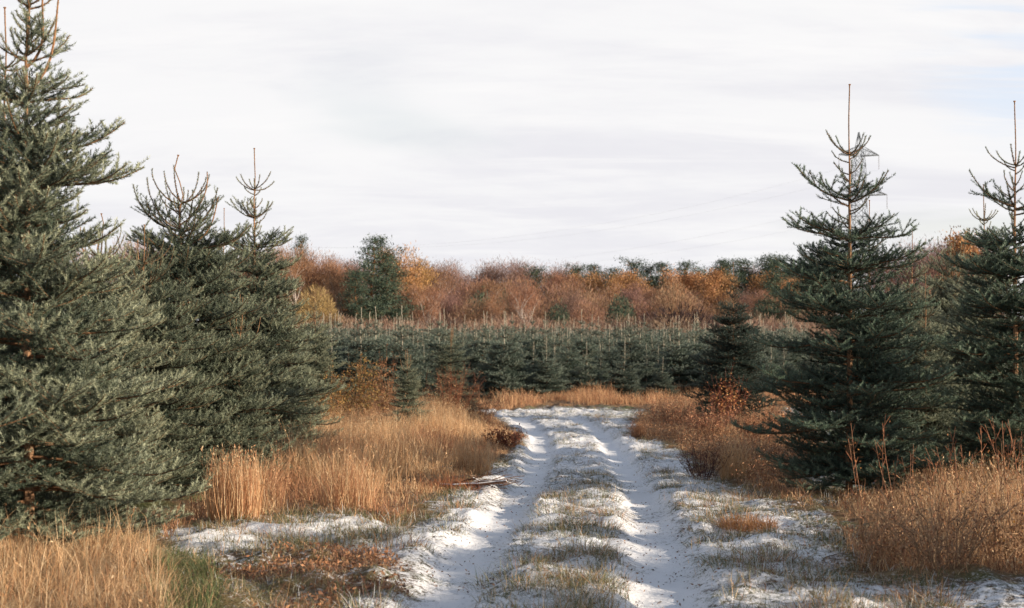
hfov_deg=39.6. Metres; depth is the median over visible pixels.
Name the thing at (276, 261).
birch tree
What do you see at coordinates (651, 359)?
plantation spruce
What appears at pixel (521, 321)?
scrub bush
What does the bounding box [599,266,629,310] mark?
pine tree
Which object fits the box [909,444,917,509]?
dead stalk
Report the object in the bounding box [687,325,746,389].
plantation spruce
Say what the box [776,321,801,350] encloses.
plantation spruce
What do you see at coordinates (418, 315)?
rounded shrub tree
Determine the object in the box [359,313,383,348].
plantation spruce
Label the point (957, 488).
dead stalk
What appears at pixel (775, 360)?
plantation spruce
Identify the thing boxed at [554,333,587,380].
plantation spruce
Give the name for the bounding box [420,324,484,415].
spruce tree
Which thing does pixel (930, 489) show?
dead stalk
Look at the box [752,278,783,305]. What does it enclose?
oak tree
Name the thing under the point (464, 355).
plantation spruce
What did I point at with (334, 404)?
weedy shrub
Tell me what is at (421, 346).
plantation spruce
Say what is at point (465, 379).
plantation spruce
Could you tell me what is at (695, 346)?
plantation spruce
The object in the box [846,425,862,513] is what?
dead stalk
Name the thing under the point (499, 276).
leafless tree
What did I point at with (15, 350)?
spruce tree
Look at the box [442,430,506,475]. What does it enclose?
grass clump
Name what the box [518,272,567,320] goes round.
rounded shrub tree
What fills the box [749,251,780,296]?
pine tree
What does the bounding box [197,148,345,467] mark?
spruce tree
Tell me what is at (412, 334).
plantation spruce
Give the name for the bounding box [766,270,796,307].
oak tree
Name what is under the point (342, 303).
birch tree
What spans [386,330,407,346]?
plantation spruce
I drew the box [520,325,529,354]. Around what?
plantation spruce
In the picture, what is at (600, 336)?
plantation spruce
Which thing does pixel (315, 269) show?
birch tree
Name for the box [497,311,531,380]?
plantation spruce
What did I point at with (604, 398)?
tall dry grass
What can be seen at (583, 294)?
rounded shrub tree
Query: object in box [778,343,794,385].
plantation spruce
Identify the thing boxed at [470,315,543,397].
plantation spruce
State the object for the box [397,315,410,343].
plantation spruce
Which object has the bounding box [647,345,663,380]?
plantation spruce
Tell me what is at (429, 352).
plantation spruce
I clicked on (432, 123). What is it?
sky
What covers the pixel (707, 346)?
plantation spruce
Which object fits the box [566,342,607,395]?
plantation spruce
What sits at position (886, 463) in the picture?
dead stalk
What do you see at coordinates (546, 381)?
plantation spruce
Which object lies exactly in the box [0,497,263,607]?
dry grass
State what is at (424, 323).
scrub bush
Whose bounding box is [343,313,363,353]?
plantation spruce
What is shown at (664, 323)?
scrub bush
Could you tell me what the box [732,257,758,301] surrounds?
pine tree
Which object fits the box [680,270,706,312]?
oak tree
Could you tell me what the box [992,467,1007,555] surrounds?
dead stalk
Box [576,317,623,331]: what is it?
scrub bush
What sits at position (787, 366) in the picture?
plantation spruce
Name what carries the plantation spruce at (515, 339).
on the ground at (664, 535)
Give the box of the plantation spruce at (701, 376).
[689,338,735,391]
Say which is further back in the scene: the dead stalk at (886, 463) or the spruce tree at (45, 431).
the dead stalk at (886, 463)
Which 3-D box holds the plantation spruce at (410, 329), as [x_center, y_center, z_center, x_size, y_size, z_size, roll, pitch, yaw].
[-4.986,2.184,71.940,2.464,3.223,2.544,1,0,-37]
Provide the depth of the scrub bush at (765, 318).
147.41 m
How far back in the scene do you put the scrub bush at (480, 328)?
138.11 m
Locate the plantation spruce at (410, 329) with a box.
[405,315,418,340]
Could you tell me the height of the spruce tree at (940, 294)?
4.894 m
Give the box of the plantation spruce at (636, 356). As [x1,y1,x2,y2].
[611,313,648,374]
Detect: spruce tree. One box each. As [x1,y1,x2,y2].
[0,0,214,552]
[0,7,100,499]
[0,212,38,540]
[7,213,197,506]
[94,224,232,496]
[103,155,297,490]
[188,208,274,373]
[195,294,292,491]
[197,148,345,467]
[266,300,342,447]
[291,302,354,409]
[383,350,432,429]
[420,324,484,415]
[681,262,784,422]
[730,84,963,494]
[807,200,935,475]
[871,305,930,465]
[885,274,978,474]
[890,232,954,392]
[912,228,1000,405]
[918,100,1023,486]
[927,184,1023,466]
[1004,311,1023,472]
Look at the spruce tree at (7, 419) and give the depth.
8.78 m
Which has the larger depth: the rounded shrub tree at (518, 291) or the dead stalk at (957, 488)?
the rounded shrub tree at (518, 291)
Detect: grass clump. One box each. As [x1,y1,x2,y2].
[199,442,271,523]
[298,441,393,513]
[348,414,402,446]
[396,470,501,498]
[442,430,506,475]
[626,421,646,436]
[696,508,794,532]
[699,431,763,479]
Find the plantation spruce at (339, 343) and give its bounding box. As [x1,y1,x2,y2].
[325,311,354,360]
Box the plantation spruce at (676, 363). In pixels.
[650,323,702,395]
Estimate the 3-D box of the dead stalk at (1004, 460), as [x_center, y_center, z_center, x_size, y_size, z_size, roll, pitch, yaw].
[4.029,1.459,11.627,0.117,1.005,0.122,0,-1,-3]
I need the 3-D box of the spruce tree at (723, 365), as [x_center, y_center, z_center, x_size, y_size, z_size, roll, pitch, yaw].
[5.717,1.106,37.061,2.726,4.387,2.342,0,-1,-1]
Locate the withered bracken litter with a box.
[185,537,433,607]
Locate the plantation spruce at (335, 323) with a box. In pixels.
[330,312,344,341]
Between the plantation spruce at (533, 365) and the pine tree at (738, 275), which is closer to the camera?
the plantation spruce at (533, 365)
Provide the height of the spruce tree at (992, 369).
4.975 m
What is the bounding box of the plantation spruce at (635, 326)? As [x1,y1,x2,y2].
[625,315,652,355]
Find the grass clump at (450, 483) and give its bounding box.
[396,470,501,498]
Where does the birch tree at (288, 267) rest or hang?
on the ground at (664, 535)
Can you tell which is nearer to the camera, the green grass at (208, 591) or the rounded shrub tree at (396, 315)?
the green grass at (208, 591)
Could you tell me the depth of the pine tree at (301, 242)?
215.19 m
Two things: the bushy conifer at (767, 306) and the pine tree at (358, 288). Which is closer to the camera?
the pine tree at (358, 288)
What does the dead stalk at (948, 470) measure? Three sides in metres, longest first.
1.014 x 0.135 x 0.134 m
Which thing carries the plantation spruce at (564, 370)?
on the ground at (664, 535)
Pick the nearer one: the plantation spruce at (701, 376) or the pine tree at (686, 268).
the plantation spruce at (701, 376)
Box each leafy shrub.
[481,423,527,448]
[639,394,700,429]
[682,396,743,437]
[705,363,751,424]
[723,400,794,443]
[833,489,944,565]
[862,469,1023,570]
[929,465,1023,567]
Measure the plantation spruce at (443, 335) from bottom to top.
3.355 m
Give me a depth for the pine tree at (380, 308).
145.21 m
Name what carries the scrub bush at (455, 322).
on the ground at (664, 535)
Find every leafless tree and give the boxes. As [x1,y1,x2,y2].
[316,258,356,293]
[339,257,379,310]
[340,258,361,281]
[347,261,381,295]
[421,288,467,324]
[422,257,465,307]
[425,269,470,317]
[434,257,482,297]
[439,268,480,311]
[466,261,506,298]
[468,259,496,287]
[471,251,529,296]
[490,257,533,285]
[497,263,547,289]
[509,259,560,292]
[539,261,589,297]
[541,263,588,300]
[555,287,597,327]
[612,278,648,317]
[682,287,726,311]
[731,287,771,315]
[741,261,761,301]
[842,255,914,310]
[870,247,953,292]
[873,249,938,288]
[889,235,972,279]
[892,243,948,293]
[928,231,990,275]
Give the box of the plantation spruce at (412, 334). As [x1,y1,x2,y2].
[405,311,424,346]
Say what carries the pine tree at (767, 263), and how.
on the ground at (664, 535)
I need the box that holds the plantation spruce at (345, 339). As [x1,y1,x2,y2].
[332,316,349,346]
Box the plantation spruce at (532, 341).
[518,313,548,362]
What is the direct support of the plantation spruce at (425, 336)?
on the ground at (664, 535)
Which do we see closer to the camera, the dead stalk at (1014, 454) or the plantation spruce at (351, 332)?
the dead stalk at (1014, 454)
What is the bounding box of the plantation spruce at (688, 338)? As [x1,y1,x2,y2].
[678,321,695,343]
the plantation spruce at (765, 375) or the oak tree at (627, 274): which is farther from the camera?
the oak tree at (627, 274)
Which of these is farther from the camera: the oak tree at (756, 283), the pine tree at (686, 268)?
the pine tree at (686, 268)
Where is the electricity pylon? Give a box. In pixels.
[832,132,886,287]
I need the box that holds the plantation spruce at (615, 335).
[602,321,620,346]
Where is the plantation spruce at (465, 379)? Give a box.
[440,349,473,396]
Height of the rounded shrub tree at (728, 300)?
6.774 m
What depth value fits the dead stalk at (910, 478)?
13.81 m
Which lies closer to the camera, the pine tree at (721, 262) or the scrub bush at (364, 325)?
the scrub bush at (364, 325)
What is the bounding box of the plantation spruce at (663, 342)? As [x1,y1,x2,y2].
[650,327,672,367]
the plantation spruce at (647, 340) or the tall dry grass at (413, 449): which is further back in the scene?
the plantation spruce at (647, 340)
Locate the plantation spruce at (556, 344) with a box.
[536,321,567,364]
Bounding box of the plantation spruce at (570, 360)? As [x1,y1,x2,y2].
[550,326,588,391]
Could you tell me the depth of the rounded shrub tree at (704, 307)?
159.68 m
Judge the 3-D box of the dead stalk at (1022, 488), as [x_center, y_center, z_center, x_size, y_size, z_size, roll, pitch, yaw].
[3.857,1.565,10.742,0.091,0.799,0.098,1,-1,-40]
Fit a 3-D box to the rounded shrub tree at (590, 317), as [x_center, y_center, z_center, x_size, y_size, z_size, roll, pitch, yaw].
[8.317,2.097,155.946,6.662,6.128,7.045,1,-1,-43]
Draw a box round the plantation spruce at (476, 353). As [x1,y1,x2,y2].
[459,310,495,393]
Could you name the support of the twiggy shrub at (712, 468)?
on the ground at (664, 535)
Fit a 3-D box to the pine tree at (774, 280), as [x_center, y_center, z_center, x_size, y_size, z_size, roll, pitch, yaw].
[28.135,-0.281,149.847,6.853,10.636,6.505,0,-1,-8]
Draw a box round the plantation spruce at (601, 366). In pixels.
[588,343,613,395]
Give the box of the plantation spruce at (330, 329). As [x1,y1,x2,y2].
[324,313,343,347]
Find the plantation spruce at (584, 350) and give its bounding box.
[561,308,603,384]
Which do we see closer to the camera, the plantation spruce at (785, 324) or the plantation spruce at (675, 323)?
the plantation spruce at (785, 324)
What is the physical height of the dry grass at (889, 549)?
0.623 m
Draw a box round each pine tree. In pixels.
[290,231,310,301]
[336,268,383,324]
[340,234,411,321]
[362,245,425,328]
[518,264,553,298]
[560,262,595,288]
[581,263,605,285]
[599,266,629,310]
[613,255,652,280]
[634,261,667,298]
[646,260,676,297]
[671,258,701,296]
[687,265,717,299]
[702,256,743,300]
[712,259,747,298]
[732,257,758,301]
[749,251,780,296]
[749,252,806,330]
[758,259,792,294]
[823,270,859,288]
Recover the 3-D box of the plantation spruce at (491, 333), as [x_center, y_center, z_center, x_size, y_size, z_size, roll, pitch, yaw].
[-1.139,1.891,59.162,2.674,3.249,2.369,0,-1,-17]
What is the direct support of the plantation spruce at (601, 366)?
on the ground at (664, 535)
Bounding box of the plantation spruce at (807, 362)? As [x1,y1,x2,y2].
[795,352,829,393]
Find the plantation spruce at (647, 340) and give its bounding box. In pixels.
[636,313,657,348]
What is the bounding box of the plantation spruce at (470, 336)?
[460,318,479,349]
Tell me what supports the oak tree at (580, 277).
on the ground at (664, 535)
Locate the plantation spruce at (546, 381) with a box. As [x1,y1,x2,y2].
[525,337,574,399]
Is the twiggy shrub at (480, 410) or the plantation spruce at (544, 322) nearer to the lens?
the twiggy shrub at (480, 410)
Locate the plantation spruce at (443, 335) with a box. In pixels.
[428,315,466,365]
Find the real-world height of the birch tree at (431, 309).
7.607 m
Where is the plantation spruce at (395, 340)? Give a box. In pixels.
[378,320,413,371]
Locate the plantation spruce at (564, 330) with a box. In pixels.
[557,314,570,340]
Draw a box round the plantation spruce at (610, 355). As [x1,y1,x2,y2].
[590,328,634,378]
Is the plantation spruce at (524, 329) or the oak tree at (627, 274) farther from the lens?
the oak tree at (627, 274)
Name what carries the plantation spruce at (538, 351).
on the ground at (664, 535)
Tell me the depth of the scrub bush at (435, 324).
144.51 m
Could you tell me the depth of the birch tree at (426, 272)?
167.56 m
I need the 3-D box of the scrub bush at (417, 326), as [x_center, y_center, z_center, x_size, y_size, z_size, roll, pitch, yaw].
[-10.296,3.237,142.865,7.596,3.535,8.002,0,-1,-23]
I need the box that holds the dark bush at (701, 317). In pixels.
[634,302,720,335]
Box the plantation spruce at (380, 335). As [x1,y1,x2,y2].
[372,319,385,353]
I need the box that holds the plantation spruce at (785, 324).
[775,311,794,340]
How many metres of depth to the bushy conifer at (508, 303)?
169.71 m
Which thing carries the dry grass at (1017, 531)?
on the ground at (664, 535)
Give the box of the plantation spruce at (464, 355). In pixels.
[458,331,484,366]
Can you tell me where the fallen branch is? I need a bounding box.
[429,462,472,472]
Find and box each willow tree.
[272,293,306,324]
[288,280,347,328]
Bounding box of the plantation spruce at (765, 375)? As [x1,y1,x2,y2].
[752,352,788,395]
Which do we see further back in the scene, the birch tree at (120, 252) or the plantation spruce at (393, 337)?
the birch tree at (120, 252)
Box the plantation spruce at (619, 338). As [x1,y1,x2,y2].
[608,323,625,348]
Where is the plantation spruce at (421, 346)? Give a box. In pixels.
[409,327,428,368]
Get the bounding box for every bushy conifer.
[462,285,493,323]
[492,288,520,324]
[544,298,571,327]
[604,289,636,325]
[753,292,778,322]
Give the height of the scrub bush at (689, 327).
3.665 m
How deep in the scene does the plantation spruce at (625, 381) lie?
50.07 m
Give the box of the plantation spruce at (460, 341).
[446,317,467,350]
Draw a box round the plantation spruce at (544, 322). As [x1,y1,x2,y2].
[528,312,558,354]
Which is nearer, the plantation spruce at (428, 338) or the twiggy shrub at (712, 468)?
the twiggy shrub at (712, 468)
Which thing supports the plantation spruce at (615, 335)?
on the ground at (664, 535)
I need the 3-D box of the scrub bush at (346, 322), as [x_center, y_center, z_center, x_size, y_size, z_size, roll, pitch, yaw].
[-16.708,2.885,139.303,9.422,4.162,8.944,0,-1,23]
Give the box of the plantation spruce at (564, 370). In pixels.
[537,353,573,394]
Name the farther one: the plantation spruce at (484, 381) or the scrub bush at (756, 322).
the scrub bush at (756, 322)
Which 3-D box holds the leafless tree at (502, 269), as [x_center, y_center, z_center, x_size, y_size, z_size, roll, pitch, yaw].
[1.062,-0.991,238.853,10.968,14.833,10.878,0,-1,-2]
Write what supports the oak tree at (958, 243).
on the ground at (664, 535)
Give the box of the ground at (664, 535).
[2,353,1023,607]
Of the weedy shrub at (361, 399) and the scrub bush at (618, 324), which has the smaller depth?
the weedy shrub at (361, 399)
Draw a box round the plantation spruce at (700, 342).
[682,311,704,352]
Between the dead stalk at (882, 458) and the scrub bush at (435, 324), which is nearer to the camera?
the dead stalk at (882, 458)
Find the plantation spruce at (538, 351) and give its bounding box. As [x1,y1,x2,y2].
[525,320,557,363]
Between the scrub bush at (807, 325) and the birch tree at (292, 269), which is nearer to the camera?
the scrub bush at (807, 325)
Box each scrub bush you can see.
[296,309,362,330]
[311,315,376,331]
[331,315,397,330]
[367,316,433,336]
[397,319,436,332]
[405,316,445,329]
[414,313,478,332]
[426,312,482,335]
[447,318,520,337]
[473,309,540,331]
[490,314,558,334]
[520,319,566,333]
[539,316,601,335]
[553,319,617,337]
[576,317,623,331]
[586,313,649,334]
[633,315,710,335]
[679,321,710,333]
[711,314,778,334]
[736,309,787,331]
[756,313,814,338]
[759,318,813,341]
[775,310,835,336]
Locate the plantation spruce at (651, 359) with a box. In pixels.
[640,334,660,373]
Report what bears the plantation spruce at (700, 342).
on the ground at (664, 535)
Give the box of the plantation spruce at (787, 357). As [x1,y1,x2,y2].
[778,339,799,374]
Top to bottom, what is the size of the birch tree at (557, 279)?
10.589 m
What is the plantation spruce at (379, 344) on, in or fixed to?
on the ground at (664, 535)
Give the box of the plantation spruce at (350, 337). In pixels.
[343,323,356,347]
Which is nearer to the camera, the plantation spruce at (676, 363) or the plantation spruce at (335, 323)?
the plantation spruce at (676, 363)
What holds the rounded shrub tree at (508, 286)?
on the ground at (664, 535)
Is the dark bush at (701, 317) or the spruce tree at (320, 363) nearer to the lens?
the spruce tree at (320, 363)
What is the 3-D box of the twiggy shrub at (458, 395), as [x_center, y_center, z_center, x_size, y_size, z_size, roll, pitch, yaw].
[-1.579,2.364,38.260,1.881,1.682,1.856,0,-1,0]
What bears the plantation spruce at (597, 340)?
on the ground at (664, 535)
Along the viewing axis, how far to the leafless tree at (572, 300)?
157.44 m
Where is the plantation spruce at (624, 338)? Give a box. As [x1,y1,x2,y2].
[608,325,631,363]
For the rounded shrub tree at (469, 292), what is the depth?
179.21 m
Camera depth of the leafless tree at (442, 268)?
241.04 m
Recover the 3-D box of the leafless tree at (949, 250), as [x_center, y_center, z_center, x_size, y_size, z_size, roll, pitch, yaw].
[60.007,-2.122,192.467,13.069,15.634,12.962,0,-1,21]
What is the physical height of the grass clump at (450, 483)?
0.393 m
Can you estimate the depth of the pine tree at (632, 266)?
227.23 m
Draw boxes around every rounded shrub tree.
[374,303,413,322]
[397,292,435,322]
[404,295,444,323]
[438,272,509,322]
[442,291,496,326]
[478,270,535,307]
[488,273,549,322]
[512,291,564,327]
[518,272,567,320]
[540,274,604,321]
[558,287,611,323]
[568,297,612,326]
[578,290,628,325]
[588,279,641,322]
[621,292,667,322]
[642,274,698,322]
[667,289,717,323]
[668,291,708,325]
[705,296,753,324]
[769,296,809,325]
[784,290,838,326]
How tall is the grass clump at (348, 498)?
0.824 m
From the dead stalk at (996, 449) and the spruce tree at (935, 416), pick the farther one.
the spruce tree at (935, 416)
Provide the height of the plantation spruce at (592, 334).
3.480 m
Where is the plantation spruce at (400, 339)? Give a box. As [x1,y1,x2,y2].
[397,316,408,345]
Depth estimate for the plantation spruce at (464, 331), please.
77.68 m
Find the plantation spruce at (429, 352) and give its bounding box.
[415,310,465,387]
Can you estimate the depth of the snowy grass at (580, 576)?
11.15 m
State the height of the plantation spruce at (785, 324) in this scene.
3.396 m
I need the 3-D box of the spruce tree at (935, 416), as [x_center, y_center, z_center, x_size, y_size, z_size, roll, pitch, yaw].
[6.207,1.139,21.531,1.762,3.210,1.705,-1,-2,25]
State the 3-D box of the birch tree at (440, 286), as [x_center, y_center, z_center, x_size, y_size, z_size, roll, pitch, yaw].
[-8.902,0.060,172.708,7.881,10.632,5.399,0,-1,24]
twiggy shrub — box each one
[422,361,482,416]
[461,383,506,419]
[674,438,733,480]
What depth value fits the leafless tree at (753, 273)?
235.27 m
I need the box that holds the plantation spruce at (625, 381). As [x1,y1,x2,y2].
[599,349,647,398]
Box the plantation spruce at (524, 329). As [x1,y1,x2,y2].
[515,314,533,343]
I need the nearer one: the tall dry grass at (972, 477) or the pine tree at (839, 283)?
the tall dry grass at (972, 477)
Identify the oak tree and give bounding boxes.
[553,266,595,297]
[581,267,607,301]
[594,269,629,303]
[607,264,639,303]
[619,272,653,295]
[657,264,696,304]
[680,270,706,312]
[693,260,738,318]
[713,271,748,300]
[745,269,773,296]
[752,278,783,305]
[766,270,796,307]
[775,277,803,317]
[924,225,982,291]
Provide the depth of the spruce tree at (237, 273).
26.89 m
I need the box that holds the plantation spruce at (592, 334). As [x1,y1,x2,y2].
[580,322,605,353]
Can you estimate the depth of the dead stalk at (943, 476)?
11.77 m
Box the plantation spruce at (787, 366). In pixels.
[776,353,798,393]
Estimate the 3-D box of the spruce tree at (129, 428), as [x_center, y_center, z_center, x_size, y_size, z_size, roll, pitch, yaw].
[-4.426,0.670,15.145,2.050,3.289,2.102,0,-1,41]
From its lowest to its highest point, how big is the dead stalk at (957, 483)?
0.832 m
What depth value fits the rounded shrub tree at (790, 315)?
161.33 m
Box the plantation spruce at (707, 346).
[696,322,720,390]
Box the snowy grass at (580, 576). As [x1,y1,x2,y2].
[137,408,1004,607]
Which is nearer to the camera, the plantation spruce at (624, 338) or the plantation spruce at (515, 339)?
the plantation spruce at (624, 338)
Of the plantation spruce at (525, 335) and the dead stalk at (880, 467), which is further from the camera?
the plantation spruce at (525, 335)
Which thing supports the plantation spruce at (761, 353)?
on the ground at (664, 535)
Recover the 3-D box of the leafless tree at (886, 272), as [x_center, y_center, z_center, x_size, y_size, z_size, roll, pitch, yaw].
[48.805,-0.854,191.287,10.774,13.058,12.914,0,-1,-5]
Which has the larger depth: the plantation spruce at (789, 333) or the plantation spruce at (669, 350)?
the plantation spruce at (789, 333)
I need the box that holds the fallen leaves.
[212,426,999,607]
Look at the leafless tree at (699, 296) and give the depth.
195.51 m
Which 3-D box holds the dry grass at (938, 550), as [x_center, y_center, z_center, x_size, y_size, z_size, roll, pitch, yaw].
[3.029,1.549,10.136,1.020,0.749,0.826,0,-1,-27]
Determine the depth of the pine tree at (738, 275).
221.66 m
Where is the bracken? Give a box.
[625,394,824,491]
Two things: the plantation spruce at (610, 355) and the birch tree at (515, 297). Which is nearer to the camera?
the plantation spruce at (610, 355)
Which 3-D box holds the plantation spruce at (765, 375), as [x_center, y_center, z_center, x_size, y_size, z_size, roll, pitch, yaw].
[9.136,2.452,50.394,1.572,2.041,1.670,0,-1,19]
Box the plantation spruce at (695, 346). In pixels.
[680,313,706,387]
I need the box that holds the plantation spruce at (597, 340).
[589,324,610,356]
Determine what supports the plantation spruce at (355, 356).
on the ground at (664, 535)
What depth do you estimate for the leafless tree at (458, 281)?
179.31 m
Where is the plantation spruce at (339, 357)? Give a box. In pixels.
[313,313,350,394]
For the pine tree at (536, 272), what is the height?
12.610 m
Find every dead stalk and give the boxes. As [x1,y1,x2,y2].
[845,438,863,544]
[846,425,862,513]
[874,443,888,500]
[877,414,888,498]
[879,430,894,511]
[882,458,902,542]
[907,457,912,516]
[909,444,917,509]
[922,459,937,559]
[922,463,948,537]
[924,447,954,520]
[932,429,957,540]
[935,446,951,528]
[949,447,965,556]
[949,451,961,532]
[956,449,979,511]
[958,445,966,488]
[976,430,984,505]
[978,461,988,543]
[981,426,1006,495]
[987,416,1007,540]
[988,435,1021,538]
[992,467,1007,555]
[996,422,1009,514]
[1003,421,1021,516]
[1016,460,1023,533]
[1017,431,1023,497]
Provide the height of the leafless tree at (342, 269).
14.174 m
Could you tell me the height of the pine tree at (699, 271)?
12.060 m
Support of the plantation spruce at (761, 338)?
on the ground at (664, 535)
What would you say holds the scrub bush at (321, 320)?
on the ground at (664, 535)
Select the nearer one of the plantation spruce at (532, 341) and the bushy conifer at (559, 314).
the plantation spruce at (532, 341)
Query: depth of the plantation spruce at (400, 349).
50.09 m
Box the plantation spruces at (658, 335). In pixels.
[308,321,813,346]
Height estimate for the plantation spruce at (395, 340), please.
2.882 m
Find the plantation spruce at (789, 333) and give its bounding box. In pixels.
[775,324,807,355]
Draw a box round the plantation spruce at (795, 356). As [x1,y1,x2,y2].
[776,324,806,373]
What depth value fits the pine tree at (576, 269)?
216.85 m
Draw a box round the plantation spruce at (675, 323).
[662,317,685,345]
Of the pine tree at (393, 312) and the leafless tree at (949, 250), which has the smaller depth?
the pine tree at (393, 312)
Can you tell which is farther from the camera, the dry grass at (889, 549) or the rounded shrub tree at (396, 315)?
the rounded shrub tree at (396, 315)
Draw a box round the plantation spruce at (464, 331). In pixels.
[456,319,479,345]
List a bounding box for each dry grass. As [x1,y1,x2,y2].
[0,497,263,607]
[152,383,523,537]
[475,375,823,409]
[738,441,1023,574]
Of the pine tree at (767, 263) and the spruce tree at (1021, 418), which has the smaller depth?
the spruce tree at (1021, 418)
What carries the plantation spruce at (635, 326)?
on the ground at (664, 535)
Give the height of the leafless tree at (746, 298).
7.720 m
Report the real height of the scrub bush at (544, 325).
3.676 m
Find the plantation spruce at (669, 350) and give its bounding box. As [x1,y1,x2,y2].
[655,325,695,392]
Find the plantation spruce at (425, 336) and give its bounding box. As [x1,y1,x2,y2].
[419,323,435,347]
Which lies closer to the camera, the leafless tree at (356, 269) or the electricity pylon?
the leafless tree at (356, 269)
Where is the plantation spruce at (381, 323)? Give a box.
[371,318,386,340]
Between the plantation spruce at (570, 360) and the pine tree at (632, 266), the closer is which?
the plantation spruce at (570, 360)
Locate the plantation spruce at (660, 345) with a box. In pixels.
[652,326,668,354]
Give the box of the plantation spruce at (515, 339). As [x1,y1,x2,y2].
[500,320,527,344]
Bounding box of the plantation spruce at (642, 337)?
[633,320,652,355]
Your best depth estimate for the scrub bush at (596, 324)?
138.85 m
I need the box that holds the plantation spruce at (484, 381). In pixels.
[475,337,527,397]
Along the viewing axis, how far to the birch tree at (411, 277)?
164.56 m
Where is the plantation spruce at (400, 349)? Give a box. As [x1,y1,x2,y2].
[372,305,436,396]
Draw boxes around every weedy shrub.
[306,372,358,433]
[324,352,391,418]
[363,344,401,419]
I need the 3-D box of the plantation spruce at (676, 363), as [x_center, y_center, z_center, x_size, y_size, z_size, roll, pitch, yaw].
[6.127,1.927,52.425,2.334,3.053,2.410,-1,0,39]
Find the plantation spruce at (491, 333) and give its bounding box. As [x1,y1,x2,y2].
[471,310,501,348]
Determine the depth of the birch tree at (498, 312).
156.63 m
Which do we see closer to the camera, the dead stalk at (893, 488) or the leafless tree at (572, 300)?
the dead stalk at (893, 488)
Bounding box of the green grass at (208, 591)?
[118,539,276,607]
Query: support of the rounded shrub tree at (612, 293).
on the ground at (664, 535)
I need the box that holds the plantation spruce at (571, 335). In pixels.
[560,327,583,355]
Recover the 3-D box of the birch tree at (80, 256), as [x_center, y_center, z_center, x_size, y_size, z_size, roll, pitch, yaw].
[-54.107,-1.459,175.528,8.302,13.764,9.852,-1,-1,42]
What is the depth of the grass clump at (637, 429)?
32.47 m
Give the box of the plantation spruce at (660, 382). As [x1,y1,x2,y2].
[646,363,678,398]
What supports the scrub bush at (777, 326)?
on the ground at (664, 535)
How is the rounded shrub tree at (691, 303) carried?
on the ground at (664, 535)
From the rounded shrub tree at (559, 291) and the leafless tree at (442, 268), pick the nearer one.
the rounded shrub tree at (559, 291)
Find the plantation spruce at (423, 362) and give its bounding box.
[418,352,437,391]
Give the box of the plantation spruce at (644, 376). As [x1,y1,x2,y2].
[634,349,659,395]
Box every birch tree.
[65,249,99,268]
[88,232,140,283]
[109,241,155,280]
[243,246,299,300]
[259,245,316,306]
[266,239,319,308]
[294,243,351,319]
[302,279,337,317]
[304,253,363,314]
[305,254,349,303]
[321,274,356,318]
[321,282,353,323]
[371,242,431,305]
[392,280,425,314]
[400,260,443,311]
[402,253,441,303]
[407,280,447,322]
[414,264,464,317]
[468,275,510,309]
[479,297,508,325]
[493,293,530,318]
[503,270,544,325]
[539,267,589,303]
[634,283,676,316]
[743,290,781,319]
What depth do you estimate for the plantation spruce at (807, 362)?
52.25 m
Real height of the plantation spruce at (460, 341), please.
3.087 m
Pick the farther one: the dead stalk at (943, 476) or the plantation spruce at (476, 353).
the plantation spruce at (476, 353)
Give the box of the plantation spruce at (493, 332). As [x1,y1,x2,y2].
[486,319,497,341]
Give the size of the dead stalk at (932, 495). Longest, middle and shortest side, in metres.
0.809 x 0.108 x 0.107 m
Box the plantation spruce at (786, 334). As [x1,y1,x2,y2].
[780,320,807,358]
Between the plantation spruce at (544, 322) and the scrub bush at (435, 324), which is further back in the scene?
the scrub bush at (435, 324)
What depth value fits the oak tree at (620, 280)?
193.47 m
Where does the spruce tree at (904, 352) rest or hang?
on the ground at (664, 535)
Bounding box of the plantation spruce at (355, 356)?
[328,307,390,397]
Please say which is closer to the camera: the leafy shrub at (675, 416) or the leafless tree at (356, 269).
the leafy shrub at (675, 416)
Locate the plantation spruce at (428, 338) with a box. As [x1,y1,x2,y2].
[423,331,433,348]
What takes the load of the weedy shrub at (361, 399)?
on the ground at (664, 535)
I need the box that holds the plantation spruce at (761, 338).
[751,315,771,354]
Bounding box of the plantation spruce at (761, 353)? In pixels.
[747,332,770,379]
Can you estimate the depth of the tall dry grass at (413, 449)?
20.74 m
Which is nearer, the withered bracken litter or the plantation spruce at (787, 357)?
the withered bracken litter
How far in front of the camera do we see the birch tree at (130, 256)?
164.81 m
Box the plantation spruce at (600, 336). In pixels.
[591,316,613,348]
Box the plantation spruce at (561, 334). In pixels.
[555,316,568,349]
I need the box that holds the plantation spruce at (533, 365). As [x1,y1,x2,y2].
[522,349,542,392]
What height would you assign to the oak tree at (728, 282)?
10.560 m
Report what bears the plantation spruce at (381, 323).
on the ground at (664, 535)
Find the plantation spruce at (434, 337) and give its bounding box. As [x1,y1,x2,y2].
[429,313,453,340]
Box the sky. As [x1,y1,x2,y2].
[0,0,1023,315]
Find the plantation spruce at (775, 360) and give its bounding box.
[747,319,787,367]
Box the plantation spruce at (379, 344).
[345,306,396,395]
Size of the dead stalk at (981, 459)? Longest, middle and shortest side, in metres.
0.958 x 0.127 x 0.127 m
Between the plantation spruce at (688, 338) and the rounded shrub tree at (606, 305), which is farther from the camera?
the rounded shrub tree at (606, 305)
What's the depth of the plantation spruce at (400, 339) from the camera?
59.54 m
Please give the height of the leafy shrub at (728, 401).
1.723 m

